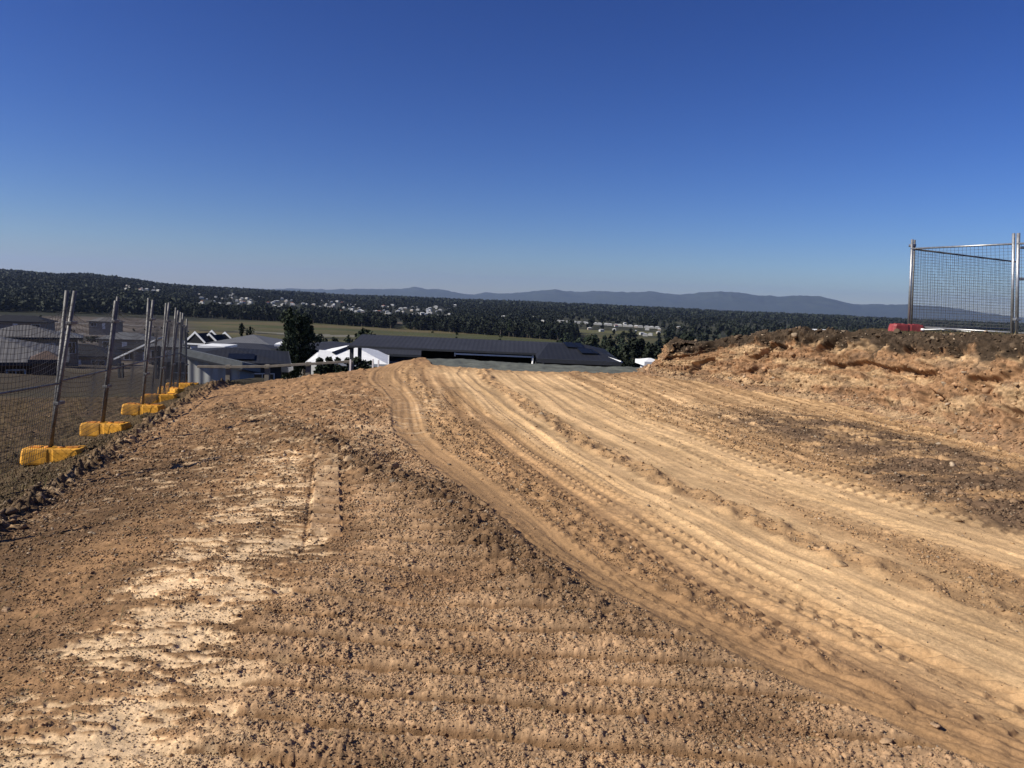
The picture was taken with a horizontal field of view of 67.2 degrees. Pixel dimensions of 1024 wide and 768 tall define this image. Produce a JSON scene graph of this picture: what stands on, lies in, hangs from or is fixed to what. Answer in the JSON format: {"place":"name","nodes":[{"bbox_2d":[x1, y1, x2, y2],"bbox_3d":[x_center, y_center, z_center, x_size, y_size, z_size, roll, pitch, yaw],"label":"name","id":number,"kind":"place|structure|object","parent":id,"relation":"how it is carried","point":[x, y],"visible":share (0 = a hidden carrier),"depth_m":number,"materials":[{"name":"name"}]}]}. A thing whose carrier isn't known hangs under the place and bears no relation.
{"place":"outdoors","nodes":[
{"label":"outdoors","id":0,"kind":"place"},
{"bbox_2d":[0,285,1006,397],"bbox_3d":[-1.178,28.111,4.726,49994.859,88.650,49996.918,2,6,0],"label":"terrain","id":1,"kind":"structure","parent":0,"point":[263,327],"depth_m":595.39,"materials":[{"name":"green plant"}]},
{"bbox_2d":[0,315,56,330],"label":"building","id":2,"kind":"structure","parent":1,"relation":"on","point":[6,320],"depth_m":168.22,"materials":[{"name":"grey metal"}]},
{"bbox_2d":[0,325,64,345],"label":"pale roof house","id":3,"kind":"structure","parent":1,"relation":"on","point":[24,328],"depth_m":72.83,"materials":[{"name":"grey metal"}]},
{"bbox_2d":[0,337,69,374],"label":"grey tile house","id":4,"kind":"structure","parent":1,"relation":"on","point":[26,345],"depth_m":40.99,"materials":[{"name":"grey tile"}]},
{"bbox_2d":[6,369,25,373],"bbox_3d":[-25.781,-0.160,40.046,0.864,1.210,0.047,-1,7,-30],"label":"window","id":5,"kind":"structure","parent":4,"relation":"in","point":[18,372],"depth_m":40.00,"materials":[{"name":"black glass"}]},
{"bbox_2d":[28,351,57,375],"bbox_3d":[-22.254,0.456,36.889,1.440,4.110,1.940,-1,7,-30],"label":"brown garage","id":6,"kind":"structure","parent":1,"relation":"on","point":[42,366],"depth_m":36.03,"materials":[{"name":"brick"}]},
{"bbox_2d":[57,331,83,365],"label":"mauve roof house","id":7,"kind":"structure","parent":1,"relation":"on","point":[74,347],"depth_m":81.15,"materials":[{"name":"grey brick"}]},
{"bbox_2d":[69,342,75,353],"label":"window","id":8,"kind":"structure","parent":7,"relation":"in","point":[73,344],"depth_m":81.04,"materials":[{"name":"black glass"}]},
{"bbox_2d":[0,273,193,314],"bbox_3d":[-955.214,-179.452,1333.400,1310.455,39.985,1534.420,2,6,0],"label":"slope forest","id":9,"kind":"object","parent":1,"relation":"on","point":[36,304],"visible":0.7,"depth_m":980.18,"materials":[{"name":"green plant"}]},
{"bbox_2d":[78,344,123,364],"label":"house","id":10,"kind":"structure","parent":1,"relation":"on","point":[93,356],"depth_m":93.32,"materials":[{"name":"grey brick"}]},
{"bbox_2d":[91,360,104,364],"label":"window","id":11,"kind":"structure","parent":10,"relation":"in","point":[92,361],"depth_m":93.19,"materials":[{"name":"black glass"}]},
{"bbox_2d":[86,317,124,334],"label":"house","id":12,"kind":"structure","parent":1,"relation":"on","point":[106,326],"depth_m":257.22,"materials":[{"name":"grey tile"}]},
{"bbox_2d":[39,315,188,342],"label":"lot shrubs","id":13,"kind":"object","parent":1,"relation":"on","point":[93,338],"visible":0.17,"depth_m":362.61,"materials":[{"name":"green plant"}]},
{"bbox_2d":[94,332,157,350],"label":"house","id":14,"kind":"structure","parent":1,"relation":"on","point":[130,338],"depth_m":147.49,"materials":[{"name":"grey metal"}]},
{"bbox_2d":[116,340,151,360],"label":"house","id":15,"kind":"structure","parent":1,"relation":"on","point":[137,352],"depth_m":117.17,"materials":[{"name":"grey"}]},
{"bbox_2d":[124,352,134,359],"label":"window","id":16,"kind":"structure","parent":15,"relation":"in","point":[129,358],"depth_m":117.06,"materials":[{"name":"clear glass"}]},
{"bbox_2d":[114,337,162,378],"bbox_3d":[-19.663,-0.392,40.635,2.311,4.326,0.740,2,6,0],"label":"carport","id":17,"kind":"object","parent":1,"relation":"on","point":[122,368],"visible":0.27,"depth_m":40.46,"materials":[{"name":"white paint"}]},
{"bbox_2d":[144,337,188,363],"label":"house","id":18,"kind":"structure","parent":1,"relation":"on","point":[153,355],"depth_m":107.35,"materials":[{"name":"grey metal"}]},
{"bbox_2d":[179,312,188,381],"bbox_3d":[-9.467,-0.879,22.185,0.128,2.453,2.495,0,7,-18],"label":"temporary fence panel","id":19,"kind":"object","parent":1,"relation":"on","point":[185,331],"visible":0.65,"depth_m":22.50,"materials":[{"name":"metal"}]},
{"bbox_2d":[184,330,215,348],"bbox_3d":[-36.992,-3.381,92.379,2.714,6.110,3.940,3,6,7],"label":"gabled house","id":20,"kind":"structure","parent":1,"relation":"on","point":[195,339],"depth_m":90.35,"materials":[{"name":"white paint"}]},
{"bbox_2d":[198,343,236,347],"bbox_3d":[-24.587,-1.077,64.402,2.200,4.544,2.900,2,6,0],"label":"white gable house","id":21,"kind":"structure","parent":1,"relation":"on","point":[212,345],"depth_m":63.22,"materials":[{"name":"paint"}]},
{"bbox_2d":[207,332,230,340],"bbox_3d":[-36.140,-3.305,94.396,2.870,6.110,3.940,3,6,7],"label":"gabled house","id":22,"kind":"structure","parent":1,"relation":"on","point":[223,336],"depth_m":93.81,"materials":[{"name":"white paint"}]},
{"bbox_2d":[178,348,260,383],"bbox_3d":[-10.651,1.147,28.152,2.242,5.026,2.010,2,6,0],"label":"grey shed","id":23,"kind":"structure","parent":1,"relation":"on","point":[199,375],"depth_m":27.32,"materials":[{"name":"grey metal"}]},
{"bbox_2d":[151,347,290,380],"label":"dark roof house","id":24,"kind":"structure","parent":1,"relation":"on","point":[262,357],"depth_m":44.76,"materials":[{"name":"grey metal"}]},
{"bbox_2d":[172,372,187,380],"bbox_3d":[-18.260,-0.049,42.894,1.360,1.210,0.047,0,7,-17],"label":"window","id":25,"kind":"structure","parent":24,"relation":"in","point":[174,372],"depth_m":42.82,"materials":[{"name":"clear glass"}]},
{"bbox_2d":[254,373,274,379],"bbox_3d":[-14.306,-0.020,44.109,1.360,1.210,0.047,0,7,-17],"label":"window","id":26,"kind":"structure","parent":24,"relation":"in","point":[256,375],"depth_m":44.05,"materials":[{"name":"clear glass"}]},
{"bbox_2d":[197,343,276,349],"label":"dark carport house","id":27,"kind":"structure","parent":1,"relation":"on","point":[255,346],"depth_m":76.14,"materials":[{"name":"grey metal"}]},
{"bbox_2d":[239,323,245,335],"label":"garden tree","id":28,"kind":"object","parent":1,"relation":"on","point":[241,330],"visible":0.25,"depth_m":119.86,"materials":[{"name":"green plant"}]},
{"bbox_2d":[205,334,281,344],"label":"grey hip house","id":29,"kind":"structure","parent":1,"relation":"on","point":[257,339],"depth_m":83.93,"materials":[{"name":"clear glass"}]},
{"bbox_2d":[244,326,254,334],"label":"garden tree","id":30,"kind":"object","parent":1,"relation":"on","point":[249,331],"visible":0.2,"depth_m":119.89,"materials":[{"name":"green plant"}]},
{"bbox_2d":[197,360,353,380],"bbox_3d":[-7.413,-0.077,24.136,4.832,1.552,0.225,2,6,0],"label":"rail fence","id":31,"kind":"object","parent":1,"relation":"on","point":[267,367],"visible":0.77,"depth_m":23.98,"materials":[{"name":"grey metal"}]},
{"bbox_2d":[0,274,563,323],"bbox_3d":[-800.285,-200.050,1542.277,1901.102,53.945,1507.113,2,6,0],"label":"town trees","id":32,"kind":"object","parent":1,"relation":"on","point":[494,310],"visible":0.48,"depth_m":1504.28,"materials":[{"name":"green plant"}]},
{"bbox_2d":[281,363,292,374],"bbox_3d":[-17.152,-1.282,52.269,4.243,1.418,1.800,2,6,-6],"label":"parked car","id":33,"kind":"object","parent":1,"relation":"on","point":[284,370],"visible":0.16,"depth_m":51.66,"materials":[{"name":"white paint"}]},
{"bbox_2d":[276,306,303,378],"bbox_3d":[-16.387,-2.693,56.243,2.201,6.016,2.260,2,6,0],"label":"pine tree","id":34,"kind":"object","parent":1,"relation":"on","point":[290,344],"visible":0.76,"depth_m":55.78,"materials":[{"name":"green plant"}]},
{"bbox_2d":[0,290,580,339],"bbox_3d":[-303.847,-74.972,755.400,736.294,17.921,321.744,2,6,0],"label":"tree belt","id":35,"kind":"object","parent":1,"relation":"on","point":[474,322],"visible":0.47,"depth_m":708.05,"materials":[{"name":"green plant"}]},
{"bbox_2d":[295,312,320,375],"bbox_3d":[-15.277,-2.487,57.160,2.053,5.684,1.969,7,8,32],"label":"gum tree","id":36,"kind":"object","parent":1,"relation":"on","point":[304,331],"visible":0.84,"depth_m":56.71,"materials":[{"name":"green plant"}]},
{"bbox_2d":[271,341,350,378],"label":"slate roof house","id":37,"kind":"structure","parent":1,"relation":"on","point":[327,345],"depth_m":65.79,"materials":[{"name":"grey metal"}]},
{"bbox_2d":[311,365,316,373],"bbox_3d":[-16.356,-1.188,64.349,0.900,2.050,0.037,3,6,6],"label":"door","id":38,"kind":"structure","parent":37,"relation":"in","point":[312,366],"depth_m":64.35,"materials":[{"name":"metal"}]},
{"bbox_2d":[313,357,323,374],"bbox_3d":[-7.580,-0.179,30.171,0.547,1.780,0.647,3,7,9],"label":"hedge shrub","id":39,"kind":"object","parent":1,"relation":"on","point":[318,369],"visible":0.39,"depth_m":30.08,"materials":[{"name":"green plant"}]},
{"bbox_2d":[321,356,334,373],"bbox_3d":[-7.156,-0.220,30.183,0.535,1.783,0.589,8,9,42],"label":"hedge shrub","id":40,"kind":"object","parent":1,"relation":"on","point":[327,368],"visible":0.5,"depth_m":30.06,"materials":[{"name":"green plant"}]},
{"bbox_2d":[326,316,333,323],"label":"gum tree","id":41,"kind":"object","parent":1,"relation":"on","point":[330,320],"visible":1,"depth_m":691.85,"materials":[{"name":"green plant"}]},
{"bbox_2d":[331,356,343,372],"bbox_3d":[-6.831,-0.192,30.202,0.632,1.800,0.502,5,7,21],"label":"hedge shrub","id":42,"kind":"object","parent":1,"relation":"on","point":[337,368],"visible":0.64,"depth_m":30.04,"materials":[{"name":"green plant"}]},
{"bbox_2d":[305,345,388,373],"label":"white roof house","id":43,"kind":"structure","parent":1,"relation":"on","point":[342,353],"depth_m":50.99,"materials":[{"name":"paint"}]},
{"bbox_2d":[344,334,351,342],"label":"garden tree","id":44,"kind":"object","parent":1,"relation":"on","point":[348,340],"visible":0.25,"depth_m":99.94,"materials":[{"name":"green plant"}]},
{"bbox_2d":[342,357,355,371],"bbox_3d":[-6.398,-0.172,30.189,0.649,1.769,0.611,1,7,-14],"label":"hedge shrub","id":45,"kind":"object","parent":1,"relation":"on","point":[345,368],"visible":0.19,"depth_m":30.08,"materials":[{"name":"green plant"}]},
{"bbox_2d":[351,356,362,369],"bbox_3d":[-6.039,-0.211,30.241,0.551,1.793,0.648,6,7,26],"label":"hedge shrub","id":46,"kind":"object","parent":1,"relation":"on","point":[356,360],"visible":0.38,"depth_m":30.04,"materials":[{"name":"green plant"}]},
{"bbox_2d":[355,312,361,321],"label":"gum tree","id":47,"kind":"object","parent":1,"relation":"on","point":[358,319],"visible":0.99,"depth_m":684.08,"materials":[{"name":"green plant"}]},
{"bbox_2d":[359,359,369,368],"bbox_3d":[-5.833,-0.084,30.200,0.672,1.780,0.480,7,8,36],"label":"hedge shrub","id":48,"kind":"object","parent":1,"relation":"on","point":[363,364],"visible":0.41,"depth_m":30.02,"materials":[{"name":"green plant"}]},
{"bbox_2d":[356,328,375,338],"bbox_3d":[-11.460,-1.992,60.134,2.437,4.880,1.830,0,7,-24],"label":"garden tree","id":49,"kind":"object","parent":1,"relation":"on","point":[363,331],"visible":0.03,"depth_m":59.79,"materials":[{"name":"green plant"}]},
{"bbox_2d":[388,317,394,324],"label":"gum tree","id":50,"kind":"object","parent":1,"relation":"on","point":[392,320],"visible":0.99,"depth_m":669.58,"materials":[{"name":"green plant"}]},
{"bbox_2d":[370,348,420,363],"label":"neighbour house","id":51,"kind":"structure","parent":1,"relation":"on","point":[396,355],"depth_m":57.12,"materials":[{"name":"black metal"}]},
{"bbox_2d":[448,324,452,332],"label":"gum tree","id":52,"kind":"object","parent":1,"relation":"on","point":[450,327],"visible":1,"depth_m":642.82,"materials":[{"name":"green plant"}]},
{"bbox_2d":[347,334,621,366],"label":"long house","id":53,"kind":"structure","parent":1,"relation":"on","point":[557,353],"depth_m":42.03,"materials":[{"name":"grey metal"}]},
{"bbox_2d":[497,323,504,333],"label":"gum tree","id":54,"kind":"object","parent":1,"relation":"on","point":[500,327],"visible":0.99,"depth_m":616.90,"materials":[{"name":"green plant"}]},
{"bbox_2d":[0,268,1023,330],"bbox_3d":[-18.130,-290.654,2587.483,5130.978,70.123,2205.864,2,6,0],"label":"ridge forest","id":55,"kind":"object","parent":1,"relation":"on","point":[765,314],"visible":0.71,"depth_m":2172.14,"materials":[{"name":"green plant"}]},
{"bbox_2d":[536,329,543,337],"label":"gum tree","id":56,"kind":"object","parent":1,"relation":"on","point":[539,333],"visible":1,"depth_m":602.32,"materials":[{"name":"green plant"}]},
{"bbox_2d":[581,340,595,346],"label":"gum tree","id":57,"kind":"object","parent":1,"relation":"on","point":[590,343],"visible":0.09,"depth_m":118.99,"materials":[{"name":"green plant"}]},
{"bbox_2d":[584,334,597,346],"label":"gum tree","id":58,"kind":"object","parent":1,"relation":"on","point":[591,337],"visible":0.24,"depth_m":150.24,"materials":[{"name":"green plant"}]},
{"bbox_2d":[600,336,615,348],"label":"gum tree","id":59,"kind":"object","parent":1,"relation":"on","point":[609,342],"visible":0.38,"depth_m":201.81,"materials":[{"name":"green plant"}]},
{"bbox_2d":[556,333,662,351],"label":"wood understorey","id":60,"kind":"object","parent":1,"relation":"on","point":[567,338],"visible":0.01,"depth_m":524.70,"materials":[{"name":"green plant"}]},
{"bbox_2d":[605,346,619,366],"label":"gum tree","id":61,"kind":"object","parent":1,"relation":"on","point":[611,350],"visible":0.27,"depth_m":115.59,"materials":[{"name":"green plant"}]},
{"bbox_2d":[616,344,631,366],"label":"gum tree","id":62,"kind":"object","parent":1,"relation":"on","point":[622,353],"visible":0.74,"depth_m":122.52,"materials":[{"name":"green plant"}]},
{"bbox_2d":[623,347,639,366],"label":"gum tree","id":63,"kind":"object","parent":1,"relation":"on","point":[634,353],"visible":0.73,"depth_m":113.44,"materials":[{"name":"green plant"}]},
{"bbox_2d":[626,338,641,366],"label":"gum tree","id":64,"kind":"object","parent":1,"relation":"on","point":[633,343],"visible":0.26,"depth_m":131.38,"materials":[{"name":"green plant"}]},
{"bbox_2d":[637,338,645,365],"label":"gum tree","id":65,"kind":"object","parent":1,"relation":"on","point":[641,344],"visible":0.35,"depth_m":133.46,"materials":[{"name":"green plant"}]},
{"bbox_2d":[635,358,654,366],"bbox_3d":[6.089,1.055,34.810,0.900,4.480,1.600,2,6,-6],"label":"white garage","id":66,"kind":"structure","parent":1,"relation":"on","point":[642,362],"depth_m":34.28,"materials":[{"name":"paint"}]},
{"bbox_2d":[641,348,657,359],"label":"gum tree","id":67,"kind":"object","parent":1,"relation":"on","point":[650,353],"visible":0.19,"depth_m":112.69,"materials":[{"name":"green plant"}]},
{"bbox_2d":[643,342,661,357],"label":"gum tree","id":68,"kind":"object","parent":1,"relation":"on","point":[653,346],"visible":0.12,"depth_m":116.16,"materials":[{"name":"green plant"}]},
{"bbox_2d":[679,332,692,340],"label":"gum tree","id":69,"kind":"object","parent":1,"relation":"on","point":[685,336],"visible":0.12,"depth_m":109.85,"materials":[{"name":"green plant"}]},
{"bbox_2d":[503,304,1023,341],"bbox_3d":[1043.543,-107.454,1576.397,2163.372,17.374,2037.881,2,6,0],"label":"plain trees","id":70,"kind":"object","parent":1,"relation":"on","point":[707,320],"visible":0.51,"depth_m":1185.03,"materials":[{"name":"green plant"}]},
{"bbox_2d":[0,328,1023,767],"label":"ground","id":71,"kind":"structure","parent":0,"point":[852,636],"depth_m":4.44,"materials":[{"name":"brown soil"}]},
{"bbox_2d":[1,606,11,612],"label":"stone","id":72,"kind":"object","parent":71,"relation":"on","point":[6,609],"visible":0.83,"depth_m":3.93,"materials":[{"name":"beige stone"}]},
{"bbox_2d":[20,445,87,464],"bbox_3d":[-5.609,0.867,9.453,0.733,0.208,0.278,1,7,-6],"label":"fence foot","id":73,"kind":"object","parent":71,"relation":"on","point":[54,453],"visible":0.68,"depth_m":9.33},
{"bbox_2d":[0,291,77,474],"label":"temporary fence panel","id":74,"kind":"object","parent":73,"relation":"on","point":[70,322],"visible":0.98,"depth_m":8.87,"materials":[{"name":"metal"}]},
{"bbox_2d":[79,421,131,436],"bbox_3d":[-6.192,0.678,11.750,0.733,0.208,0.278,1,6,2],"label":"fence foot","id":75,"kind":"object","parent":71,"relation":"on","point":[108,426],"visible":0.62,"depth_m":11.62},
{"bbox_2d":[51,290,118,445],"bbox_3d":[-5.843,-0.165,10.590,0.311,2.244,2.418,1,7,-14],"label":"temporary fence panel","id":76,"kind":"object","parent":75,"relation":"on","point":[113,321],"visible":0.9,"depth_m":10.56,"materials":[{"name":"metal"}]},
{"bbox_2d":[121,402,165,415],"bbox_3d":[-6.715,0.459,14.042,0.733,0.208,0.278,3,6,-2],"label":"fence foot","id":77,"kind":"object","parent":71,"relation":"on","point":[149,407],"visible":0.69,"depth_m":13.91},
{"bbox_2d":[104,297,155,421],"bbox_3d":[-6.384,-0.367,12.880,0.310,2.209,2.400,1,7,-12],"label":"temporary fence panel","id":78,"kind":"object","parent":77,"relation":"on","point":[146,358],"visible":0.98,"depth_m":12.85,"materials":[{"name":"metal"}]},
{"bbox_2d":[141,393,178,403],"bbox_3d":[-7.467,0.304,16.342,0.733,0.208,0.278,-1,7,-11],"label":"fence foot","id":79,"kind":"object","parent":71,"relation":"on","point":[164,396],"visible":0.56,"depth_m":16.23},
{"bbox_2d":[142,298,170,403],"bbox_3d":[-7.003,-0.559,15.181,0.283,2.291,2.461,0,7,-18],"label":"temporary fence panel","id":80,"kind":"object","parent":79,"relation":"on","point":[162,357],"visible":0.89,"depth_m":15.39,"materials":[{"name":"metal"}]},
{"bbox_2d":[158,386,184,393],"bbox_3d":[-8.253,0.171,18.646,0.733,0.208,0.278,6,7,28],"label":"fence foot","id":81,"kind":"object","parent":71,"relation":"on","point":[178,390],"visible":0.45,"depth_m":18.46},
{"bbox_2d":[159,303,179,392],"bbox_3d":[-7.804,-0.703,17.473,0.276,2.313,2.476,0,7,-17],"label":"temporary fence panel","id":82,"kind":"object","parent":81,"relation":"on","point":[167,371],"visible":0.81,"depth_m":17.77,"materials":[{"name":"metal"}]},
{"bbox_2d":[168,382,193,387],"bbox_3d":[-9.078,0.060,21.052,0.733,0.208,0.278,1,7,-6],"label":"fence foot","id":83,"kind":"object","parent":71,"relation":"on","point":[182,384],"visible":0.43,"depth_m":20.94},
{"bbox_2d":[170,308,184,386],"bbox_3d":[-8.617,-0.826,19.832,0.201,2.347,2.591,0,7,-19],"label":"temporary fence panel","id":84,"kind":"object","parent":83,"relation":"on","point":[181,325],"visible":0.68,"depth_m":20.20,"materials":[{"name":"metal"}]},
{"bbox_2d":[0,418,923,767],"bbox_3d":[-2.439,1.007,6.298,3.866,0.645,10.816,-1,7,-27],"label":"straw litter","id":85,"kind":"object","parent":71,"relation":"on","point":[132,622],"visible":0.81,"depth_m":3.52,"materials":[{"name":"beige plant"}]},
{"bbox_2d":[0,327,1015,509],"bbox_3d":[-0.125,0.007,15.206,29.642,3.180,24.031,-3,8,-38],"label":"grass","id":86,"kind":"structure","parent":71,"relation":"on","point":[122,431],"depth_m":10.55,"materials":[{"name":"green plant"}]},
{"bbox_2d":[0,381,1023,611],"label":"clods","id":87,"kind":"object","parent":71,"relation":"on","point":[14,517],"visible":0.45,"depth_m":6.67,"materials":[{"name":"brown soil"}]},
{"bbox_2d":[427,358,641,373],"bbox_3d":[0.561,-0.252,18.492,6.100,0.513,3.685,2,6,0],"label":"silt cloth","id":88,"kind":"object","parent":71,"relation":"on","point":[494,365],"visible":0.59,"depth_m":18.35,"materials":[{"name":"grey fabric"}]},
{"bbox_2d":[635,714,647,723],"bbox_3d":[0.487,1.262,2.887,0.054,0.037,0.033,0,7,-22],"label":"stone","id":89,"kind":"object","parent":71,"relation":"on","point":[641,719],"visible":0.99,"depth_m":2.88,"materials":[{"name":"beige stone"}]},
{"bbox_2d":[879,737,892,743],"bbox_3d":[1.388,1.323,2.858,0.056,0.018,0.032,2,6,0],"label":"stone","id":90,"kind":"object","parent":71,"relation":"on","point":[883,740],"visible":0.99,"depth_m":2.85,"materials":[{"name":"beige stone"}]},
{"bbox_2d":[888,323,923,331],"bbox_3d":[9.354,-1.315,18.274,0.796,0.232,0.290,2,6,-7],"label":"fence foot","id":91,"kind":"object","parent":71,"relation":"on","point":[909,327],"visible":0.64,"depth_m":18.14},
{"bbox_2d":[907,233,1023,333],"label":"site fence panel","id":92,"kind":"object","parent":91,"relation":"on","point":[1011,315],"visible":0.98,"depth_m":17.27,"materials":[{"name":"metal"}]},
{"bbox_2d":[930,721,941,727],"bbox_3d":[1.639,1.319,2.979,0.040,0.023,0.047,8,8,40],"label":"stone","id":93,"kind":"object","parent":71,"relation":"on","point":[935,724],"visible":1,"depth_m":2.97,"materials":[{"name":"beige stone"}]},
{"bbox_2d":[921,328,970,331],"bbox_3d":[11.264,-1.009,16.302,0.056,0.097,4.951,-3,9,-41],"label":"white pipe","id":94,"kind":"object","parent":71,"relation":"on","point":[922,329],"visible":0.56,"depth_m":17.89,"materials":[{"name":"paint"}]},
{"bbox_2d":[909,240,1015,329],"bbox_3d":[11.809,-2.407,19.965,5.502,2.244,0.179,-2,8,-32],"label":"site fence panel","id":95,"kind":"object","parent":71,"relation":"on","point":[961,303],"visible":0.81,"depth_m":19.65,"materials":[{"name":"metal"}]},
{"bbox_2d":[1015,233,1023,333],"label":"site fence panel","id":96,"kind":"object","parent":71,"relation":"on","point":[1018,267],"visible":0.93,"depth_m":16.11,"materials":[{"name":"metal"}]},
{"bbox_2d":[0,0,1023,316],"label":"sky","id":97,"kind":"structure","parent":0,"point":[779,148],"materials":[{"name":"blue"}]},
{"bbox_2d":[271,287,1023,321],"bbox_3d":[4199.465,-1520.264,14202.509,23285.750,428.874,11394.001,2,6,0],"label":"mountains","id":98,"kind":"structure","parent":0,"point":[720,300],"depth_m":14869.06,"materials":[{"name":"blue"}]},
{"bbox_2d":[638,326,1023,458],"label":"earth bank","id":99,"kind":"structure","parent":0,"point":[859,372],"depth_m":12.51,"materials":[{"name":"brown soil"}]},
{"bbox_2d":[633,326,1023,450],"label":"bank clods","id":100,"kind":"object","parent":99,"relation":"on","point":[883,390],"visible":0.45,"depth_m":12.64,"materials":[{"name":"brown soil"}]},
{"bbox_2d":[637,326,1023,455],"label":"bank rubble","id":101,"kind":"object","parent":99,"relation":"on","point":[889,410],"visible":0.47,"depth_m":12.35,"materials":[{"name":"brown soil"}]}
]}

